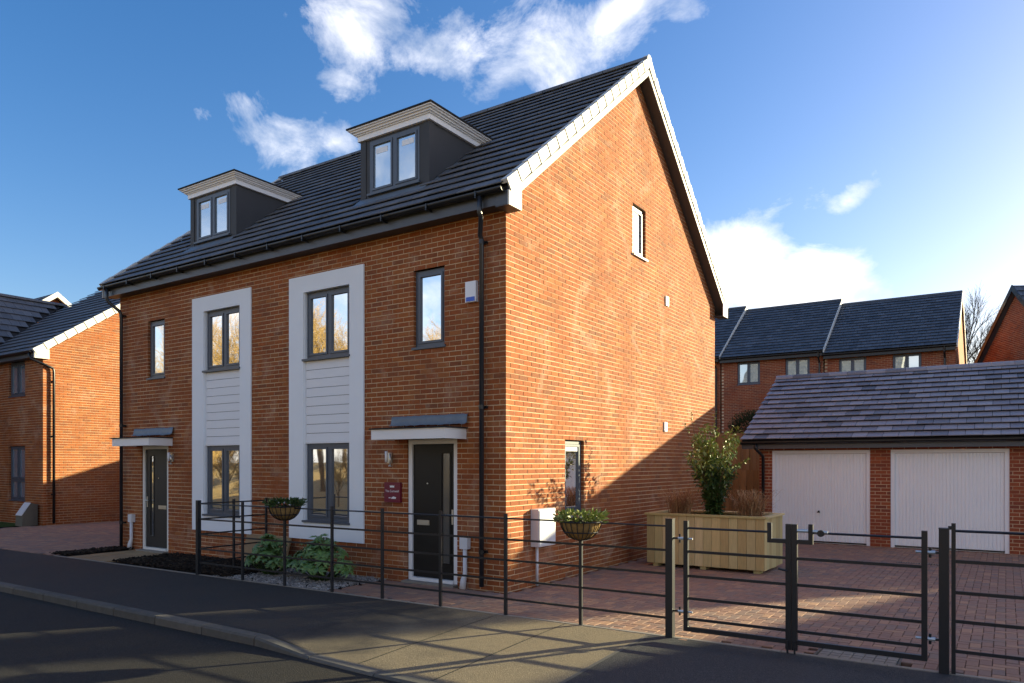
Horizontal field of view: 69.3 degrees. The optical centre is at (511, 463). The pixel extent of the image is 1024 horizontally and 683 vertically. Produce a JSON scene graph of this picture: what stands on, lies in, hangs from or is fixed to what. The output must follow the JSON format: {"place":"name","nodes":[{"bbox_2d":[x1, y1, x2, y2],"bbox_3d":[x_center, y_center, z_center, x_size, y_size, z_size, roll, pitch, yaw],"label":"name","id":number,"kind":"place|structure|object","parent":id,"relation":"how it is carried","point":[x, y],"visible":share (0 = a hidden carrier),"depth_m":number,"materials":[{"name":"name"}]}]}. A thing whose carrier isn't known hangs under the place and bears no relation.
{"place":"outdoors","nodes":[
{"label":"outdoors","id":0,"kind":"place"},
{"bbox_2d":[0,522,14,526],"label":"lawn","id":1,"kind":"structure","parent":0,"point":[5,524],"depth_m":21.75,"materials":[{"name":"green plant"}]},
{"bbox_2d":[15,502,37,525],"bbox_3d":[-14.088,1.465,21.486,0.420,0.670,0.426,0,0,34],"label":"ground cabinet","id":2,"kind":"object","parent":1,"relation":"on","point":[27,514],"visible":1,"depth_m":21.39,"materials":[{"name":"plastic"}]},
{"bbox_2d":[0,521,118,555],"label":"neighbour driveway","id":3,"kind":"structure","parent":0,"point":[45,540],"depth_m":18.04,"materials":[{"name":"red brick"}]},
{"bbox_2d":[49,546,133,556],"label":"bark mulch","id":4,"kind":"object","parent":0,"point":[89,550],"visible":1,"depth_m":15.02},
{"bbox_2d":[68,550,161,561],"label":"garden path","id":5,"kind":"structure","parent":0,"point":[108,557],"depth_m":14.50,"materials":[{"name":"beige concrete"}]},
{"bbox_2d":[112,552,286,578],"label":"bark mulch","id":6,"kind":"object","parent":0,"point":[170,559],"visible":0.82,"depth_m":13.13,"materials":[{"name":"black soil"}]},
{"bbox_2d":[244,534,263,562],"bbox_3d":[-4.614,1.526,13.181,0.440,0.520,0.036,0,-14,32],"label":"leaning slab","id":7,"kind":"object","parent":6,"relation":"on","point":[248,548],"depth_m":13.21,"materials":[{"name":"beige stone"}]},
{"bbox_2d":[274,536,290,566],"bbox_3d":[-4.008,1.526,12.776,0.440,0.520,0.036,0,-14,36],"label":"leaning slab","id":8,"kind":"object","parent":6,"relation":"on","point":[288,547],"depth_m":12.68,"materials":[{"name":"grey stone"}]},
{"bbox_2d":[0,592,398,682],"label":"road","id":9,"kind":"structure","parent":0,"point":[41,641],"depth_m":7.33,"materials":[{"name":"grey asphalt"}]},
{"bbox_2d":[560,634,649,682],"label":"road edging","id":10,"kind":"object","parent":9,"relation":"on","point":[599,661],"visible":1,"depth_m":6.90,"materials":[{"name":"concrete"}]},
{"bbox_2d":[0,549,411,636],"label":"pavement","id":11,"kind":"structure","parent":0,"point":[272,610],"depth_m":10.18,"materials":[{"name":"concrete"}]},
{"bbox_2d":[213,567,386,590],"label":"gravel","id":12,"kind":"structure","parent":0,"point":[263,577],"depth_m":11.46,"materials":[{"name":"grey gravel"}]},
{"bbox_2d":[244,534,294,574],"bbox_3d":[-3.904,1.471,12.025,1.058,0.674,0.679,0,0,34],"label":"fatsia bush","id":13,"kind":"object","parent":12,"relation":"on","point":[274,549],"visible":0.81,"depth_m":11.93,"materials":[{"name":"green plant"}]},
{"bbox_2d":[286,534,356,580],"bbox_3d":[-2.937,1.447,11.441,1.235,0.722,0.873,0,0,34],"label":"fatsia bush","id":14,"kind":"object","parent":12,"relation":"on","point":[317,552],"visible":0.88,"depth_m":11.24,"materials":[{"name":"green plant"}]},
{"bbox_2d":[276,603,495,663],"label":"apron pavement","id":15,"kind":"structure","parent":0,"point":[359,639],"depth_m":8.06,"materials":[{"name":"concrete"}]},
{"bbox_2d":[359,623,471,663],"bbox_3d":[-0.815,1.841,7.865,0.016,0.075,2.304,0,0,34],"label":"apron joint","id":16,"kind":"object","parent":15,"relation":"on","point":[414,643],"visible":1,"depth_m":7.60,"materials":[{"name":"concrete"}]},
{"bbox_2d":[360,615,563,679],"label":"apron pavement","id":17,"kind":"structure","parent":0,"point":[435,657],"depth_m":7.42,"materials":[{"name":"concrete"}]},
{"bbox_2d":[432,624,563,680],"bbox_3d":[-0.045,1.841,7.362,0.016,0.075,2.320,0,0,34],"label":"apron joint","id":18,"kind":"object","parent":17,"relation":"on","point":[494,653],"visible":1,"depth_m":7.18,"materials":[{"name":"concrete"}]},
{"bbox_2d":[0,0,1023,363],"label":"sky","id":19,"kind":"structure","parent":0,"point":[849,151],"materials":[{"name":"blue"}]},
{"bbox_2d":[434,624,646,682],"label":"apron pavement","id":20,"kind":"structure","parent":0,"point":[559,654],"depth_m":7.01,"materials":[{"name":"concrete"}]},
{"bbox_2d":[228,543,1004,682],"bbox_3d":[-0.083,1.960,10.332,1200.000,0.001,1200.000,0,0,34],"label":"ground","id":21,"kind":"structure","parent":0,"point":[535,635],"depth_m":8.16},
{"bbox_2d":[35,292,77,344],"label":"distant house","id":22,"kind":"structure","parent":21,"relation":"on","point":[57,297],"depth_m":34.12,"materials":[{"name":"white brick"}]},
{"bbox_2d":[0,291,119,525],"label":"neighbour house","id":23,"kind":"structure","parent":21,"relation":"on","point":[59,429],"depth_m":22.51,"materials":[{"name":"orange brick"}]},
{"bbox_2d":[8,361,24,397],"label":"window","id":24,"kind":"structure","parent":23,"relation":"in","point":[17,369],"depth_m":22.46,"materials":[{"name":"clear glass"}]},
{"bbox_2d":[8,446,25,501],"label":"window","id":25,"kind":"structure","parent":23,"relation":"in","point":[18,452],"depth_m":22.46,"materials":[{"name":"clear glass"}]},
{"bbox_2d":[0,582,440,682],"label":"kerb","id":26,"kind":"structure","parent":21,"relation":"on","point":[264,641],"depth_m":8.24,"materials":[{"name":"concrete"}]},
{"bbox_2d":[97,55,728,593],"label":"semi detached houses","id":27,"kind":"structure","parent":21,"relation":"on","point":[321,335],"depth_m":12.58,"materials":[{"name":"orange brick"}]},
{"bbox_2d":[127,514,134,549],"bbox_3d":[-8.003,1.435,15.534,0.140,0.740,0.126,0,0,34],"label":"cable box","id":28,"kind":"object","parent":27,"relation":"attached to","point":[131,518],"visible":1,"depth_m":15.52,"materials":[{"name":"plastic"}]},
{"bbox_2d":[136,446,168,552],"bbox_3d":[-7.314,0.732,15.143,0.990,2.195,0.220,0,0,34],"label":"front door","id":29,"kind":"structure","parent":27,"relation":"in","point":[155,463],"depth_m":15.21,"materials":[{"name":"black wood"}]},
{"bbox_2d":[146,320,164,379],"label":"window","id":30,"kind":"structure","parent":27,"relation":"in","point":[158,327],"depth_m":15.20,"materials":[{"name":"clear glass"}]},
{"bbox_2d":[167,453,173,464],"bbox_3d":[-6.792,-0.100,14.744,0.132,0.240,0.098,0,0,34],"label":"wall light","id":31,"kind":"object","parent":27,"relation":"attached to","point":[170,457],"visible":1,"depth_m":14.73,"materials":[{"name":"metal"}]},
{"bbox_2d":[194,189,230,244],"bbox_3d":[-6.047,-4.988,14.998,1.160,0.925,0.120,0,0,34],"label":"window","id":32,"kind":"structure","parent":27,"relation":"in","point":[213,211],"depth_m":14.96,"materials":[{"name":"clear glass"}]},
{"bbox_2d":[202,307,239,372],"bbox_3d":[-5.416,-2.320,13.925,1.132,1.160,0.170,0,0,34],"label":"window","id":33,"kind":"structure","parent":27,"relation":"in","point":[223,326],"depth_m":13.95,"materials":[{"name":"clear glass"}]},
{"bbox_2d":[202,445,239,517],"bbox_3d":[-5.416,0.330,13.925,1.132,1.330,0.170,0,0,34],"label":"window","id":34,"kind":"structure","parent":27,"relation":"in","point":[223,462],"depth_m":13.95,"materials":[{"name":"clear glass"}]},
{"bbox_2d":[302,286,349,361],"bbox_3d":[-3.062,-2.320,12.355,1.132,1.160,0.170,0,0,34],"label":"window","id":35,"kind":"structure","parent":27,"relation":"in","point":[328,310],"depth_m":12.38,"materials":[{"name":"grey glass"}]},
{"bbox_2d":[302,443,349,524],"bbox_3d":[-3.062,0.330,12.355,1.132,1.330,0.170,0,0,34],"label":"window","id":36,"kind":"structure","parent":27,"relation":"in","point":[327,464],"depth_m":12.38,"materials":[{"name":"grey glass"}]},
{"bbox_2d":[385,451,392,466],"bbox_3d":[-1.901,-0.070,11.481,0.132,0.240,0.098,0,0,34],"label":"wall light","id":37,"kind":"object","parent":27,"relation":"attached to","point":[389,458],"visible":1,"depth_m":11.46,"materials":[{"name":"metal"}]},
{"bbox_2d":[384,482,401,502],"bbox_3d":[-1.845,0.445,11.476,0.330,0.310,0.043,0,0,34],"label":"house sign","id":38,"kind":"object","parent":27,"relation":"attached to","point":[392,491],"visible":1,"depth_m":11.44,"materials":[{"name":"red plastic"}]},
{"bbox_2d":[367,126,420,196],"bbox_3d":[-1.946,-4.988,12.262,1.160,0.925,0.120,0,0,34],"label":"window","id":39,"kind":"structure","parent":27,"relation":"in","point":[395,158],"depth_m":12.22,"materials":[{"name":"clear glass"}]},
{"bbox_2d":[411,267,445,350],"bbox_3d":[-1.222,-2.322,11.149,0.650,1.195,0.145,0,0,34],"label":"window","id":40,"kind":"structure","parent":27,"relation":"in","point":[430,301],"depth_m":11.18,"materials":[{"name":"clear glass"}]},
{"bbox_2d":[401,439,457,588],"bbox_3d":[-1.208,0.732,11.070,0.990,2.195,0.220,0,0,34],"label":"front door","id":41,"kind":"structure","parent":27,"relation":"in","point":[433,463],"depth_m":11.12,"materials":[{"name":"black wood"}]},
{"bbox_2d":[459,537,470,588],"bbox_3d":[-0.690,1.435,10.657,0.140,0.740,0.126,0,0,34],"label":"cable box","id":42,"kind":"object","parent":27,"relation":"attached to","point":[464,544],"visible":0.88,"depth_m":10.64,"materials":[{"name":"plastic"}]},
{"bbox_2d":[465,280,477,302],"bbox_3d":[-0.581,-2.462,10.622,0.190,0.295,0.063,0,0,34],"label":"alarm box","id":43,"kind":"object","parent":27,"relation":"attached to","point":[471,291],"visible":1,"depth_m":10.59,"materials":[{"name":"white plastic"}]},
{"bbox_2d":[531,508,555,585],"bbox_3d":[0.470,1.235,11.021,0.148,1.130,0.480,0,0,34],"label":"meter box","id":44,"kind":"object","parent":27,"relation":"attached to","point":[543,530],"visible":0.97,"depth_m":10.90,"materials":[{"name":"plastic"}]},
{"bbox_2d":[565,440,580,513],"bbox_3d":[0.967,0.228,12.006,0.140,1.195,0.680,0,0,34],"label":"window","id":45,"kind":"structure","parent":27,"relation":"in","point":[572,458],"depth_m":12.07,"materials":[{"name":"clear glass"}]},
{"bbox_2d":[632,206,647,261],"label":"window","id":46,"kind":"structure","parent":27,"relation":"in","point":[639,254],"depth_m":14.27,"materials":[{"name":"white glass"}]},
{"bbox_2d":[665,296,668,306],"bbox_3d":[3.184,-3.330,15.197,0.029,0.190,0.150,0,0,34],"label":"wall vent","id":47,"kind":"object","parent":27,"relation":"attached to","point":[666,301],"depth_m":15.16,"materials":[{"name":"white plastic"}]},
{"bbox_2d":[718,470,759,510],"bbox_3d":[4.613,1.087,21.940,7.020,1.826,0.175,0,0,34],"label":"timber fence","id":48,"kind":"object","parent":21,"relation":"on","point":[751,484],"visible":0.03,"depth_m":20.66,"materials":[{"name":"brown wood"}]},
{"bbox_2d":[328,543,1023,682],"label":"driveway","id":49,"kind":"structure","parent":0,"point":[1002,580],"depth_m":9.67,"materials":[{"name":"red-brown brick block paving"}]},
{"bbox_2d":[196,497,664,624],"bbox_3d":[-1.424,1.222,10.350,7.990,1.255,1.366,0,0,34],"label":"estate railing","id":50,"kind":"object","parent":49,"relation":"on","point":[505,579],"visible":0.91,"depth_m":9.64,"materials":[{"name":"black metal"}]},
{"bbox_2d":[262,496,307,520],"bbox_3d":[-3.339,0.657,10.893,0.644,0.366,0.656,0,0,34],"label":"flower basket","id":51,"kind":"object","parent":50,"relation":"attached to","point":[277,511],"visible":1,"depth_m":10.75,"materials":[{"name":"black paint"}]},
{"bbox_2d":[552,508,609,540],"bbox_3d":[0.774,0.668,8.248,0.662,0.374,0.660,0,0,34],"label":"flower basket","id":52,"kind":"object","parent":50,"relation":"attached to","point":[574,528],"visible":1,"depth_m":8.12,"materials":[{"name":"black paint"}]},
{"bbox_2d":[53,555,1023,682],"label":"edging strip","id":53,"kind":"object","parent":49,"relation":"on","point":[926,670],"visible":0.35,"depth_m":8.00,"materials":[{"name":"concrete"}]},
{"bbox_2d":[948,523,1023,673],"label":"estate railing","id":54,"kind":"object","parent":53,"relation":"on","point":[954,592],"visible":0.91,"depth_m":6.26,"materials":[{"name":"black metal"}]},
{"bbox_2d":[665,518,680,637],"bbox_3d":[1.674,1.234,7.672,0.156,1.332,0.080,0,0,34],"label":"gate post","id":55,"kind":"object","parent":49,"relation":"on","point":[670,609],"visible":0.95,"depth_m":7.66,"materials":[{"name":"black metal"}]},
{"bbox_2d":[678,520,790,652],"bbox_3d":[2.168,1.185,7.328,1.130,1.230,0.092,0,0,33],"label":"gate leaf","id":56,"kind":"object","parent":55,"relation":"attached to","point":[685,611],"visible":1,"depth_m":7.28,"materials":[{"name":"black paint"}]},
{"bbox_2d":[644,509,784,573],"bbox_3d":[3.551,1.332,13.005,2.100,0.936,1.220,0,0,34],"label":"timber planter","id":57,"kind":"object","parent":49,"relation":"on","point":[733,542],"visible":0.84,"depth_m":12.45,"materials":[{"name":"timber"},{"name":"dark soil"}]},
{"bbox_2d":[654,487,710,513],"bbox_3d":[2.989,0.700,13.168,1.347,0.561,0.918,0,0,34],"label":"dry grass clump","id":58,"kind":"object","parent":57,"relation":"on","point":[680,505],"visible":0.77,"depth_m":13.06,"materials":[{"name":"brown plant"}]},
{"bbox_2d":[682,411,749,514],"bbox_3d":[3.553,0.097,12.813,1.080,2.034,1.446,0,0,2],"label":"variegated shrub","id":59,"kind":"object","parent":57,"relation":"in","point":[714,482],"visible":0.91,"depth_m":12.75,"materials":[{"name":"green plant"}]},
{"bbox_2d":[720,489,784,516],"bbox_3d":[4.059,0.694,12.558,1.246,0.572,0.884,0,0,34],"label":"dry grass clump","id":60,"kind":"object","parent":57,"relation":"on","point":[748,508],"visible":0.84,"depth_m":12.49,"materials":[{"name":"brown plant"}]},
{"bbox_2d":[813,648,902,665],"bbox_3d":[3.241,1.824,6.936,0.720,0.052,0.420,0,0,34],"label":"access cover","id":61,"kind":"object","parent":49,"relation":"on","point":[860,656],"visible":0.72,"depth_m":6.91,"materials":[{"name":"metal"}]},
{"bbox_2d":[740,360,1023,554],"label":"garage block","id":62,"kind":"structure","parent":49,"relation":"on","point":[945,429],"depth_m":16.24,"materials":[{"name":"grey tile"}]},
{"bbox_2d":[772,450,869,545],"bbox_3d":[6.964,0.750,16.753,2.080,2.100,0.095,0,0,34],"label":"garage door","id":63,"kind":"structure","parent":62,"relation":"in","point":[829,490],"depth_m":16.68,"materials":[{"name":"white plastic"}]},
{"bbox_2d":[891,449,1009,553],"bbox_3d":[9.048,0.750,15.372,2.120,2.100,0.080,0,0,34],"label":"garage door","id":64,"kind":"structure","parent":62,"relation":"in","point":[932,489],"depth_m":15.32,"materials":[{"name":"white plastic"}]},
{"bbox_2d":[896,562,938,565],"bbox_3d":[7.312,1.812,13.309,0.720,0.036,0.140,0,0,34],"label":"channel drain","id":65,"kind":"object","parent":49,"relation":"on","point":[917,563],"visible":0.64,"depth_m":13.31,"materials":[{"name":"black plastic"}]},
{"bbox_2d":[929,527,949,674],"bbox_3d":[3.682,1.226,6.386,0.156,1.347,0.080,0,0,34],"label":"gate post","id":66,"kind":"object","parent":49,"relation":"on","point":[943,639],"visible":0.99,"depth_m":6.33,"materials":[{"name":"black metal"}]},
{"bbox_2d":[791,524,936,661],"bbox_3d":[3.161,1.185,6.708,1.200,1.230,0.062,0,0,33],"label":"gate leaf","id":67,"kind":"object","parent":66,"relation":"attached to","point":[923,595],"visible":1,"depth_m":6.72,"materials":[{"name":"black paint"}]},
{"bbox_2d":[566,635,1008,682],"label":"side road","id":68,"kind":"structure","parent":0,"point":[654,659],"depth_m":6.55,"materials":[{"name":"grey asphalt"}]},
{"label":"raised garden","id":69,"kind":"structure","parent":0,"visible":0},
{"bbox_2d":[715,306,746,433],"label":"terraced house","id":70,"kind":"structure","parent":69,"relation":"on","point":[725,329],"depth_m":35.90,"materials":[{"name":"red brick"}]},
{"bbox_2d":[726,409,757,432],"bbox_3d":[7.394,-0.554,22.891,1.544,2.307,1.439,0,0,34],"label":"round bush","id":71,"kind":"object","parent":69,"relation":"on","point":[745,419],"visible":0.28,"depth_m":22.80,"materials":[{"name":"green plant"}]},
{"bbox_2d":[718,299,842,433],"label":"terraced house","id":72,"kind":"structure","parent":69,"relation":"on","point":[765,347],"depth_m":34.43,"materials":[{"name":"tile"}]},
{"bbox_2d":[737,361,759,385],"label":"window","id":73,"kind":"structure","parent":72,"relation":"in","point":[748,372],"depth_m":34.24,"materials":[{"name":"clear glass"}]},
{"bbox_2d":[786,358,809,374],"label":"window","id":74,"kind":"structure","parent":72,"relation":"in","point":[800,365],"depth_m":33.06,"materials":[{"name":"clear glass"}]},
{"bbox_2d":[715,433,865,482],"bbox_3d":[6.417,-0.063,22.780,9.090,1.726,0.175,0,0,34],"label":"timber fence","id":75,"kind":"object","parent":69,"relation":"on","point":[741,455],"visible":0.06,"depth_m":22.33,"materials":[{"name":"brown wood"}]},
{"bbox_2d":[821,290,966,449],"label":"terraced house","id":76,"kind":"structure","parent":69,"relation":"on","point":[923,330],"depth_m":31.91,"materials":[{"name":"tile"}]},
{"bbox_2d":[839,357,865,371],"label":"window","id":77,"kind":"structure","parent":76,"relation":"in","point":[849,364],"depth_m":31.82,"materials":[{"name":"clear glass"}]},
{"bbox_2d":[893,353,920,367],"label":"window","id":78,"kind":"structure","parent":76,"relation":"in","point":[904,360],"depth_m":30.66,"materials":[{"name":"clear glass"}]},
{"bbox_2d":[963,283,1000,363],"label":"bare tree","id":79,"kind":"object","parent":69,"relation":"on","point":[969,337],"visible":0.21,"depth_m":47.44,"materials":[{"name":"brown plant"}]},
{"bbox_2d":[974,285,1023,448],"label":"gabled house","id":80,"kind":"structure","parent":69,"relation":"on","point":[1004,340],"depth_m":30.46,"materials":[{"name":"red brick"}]}
]}

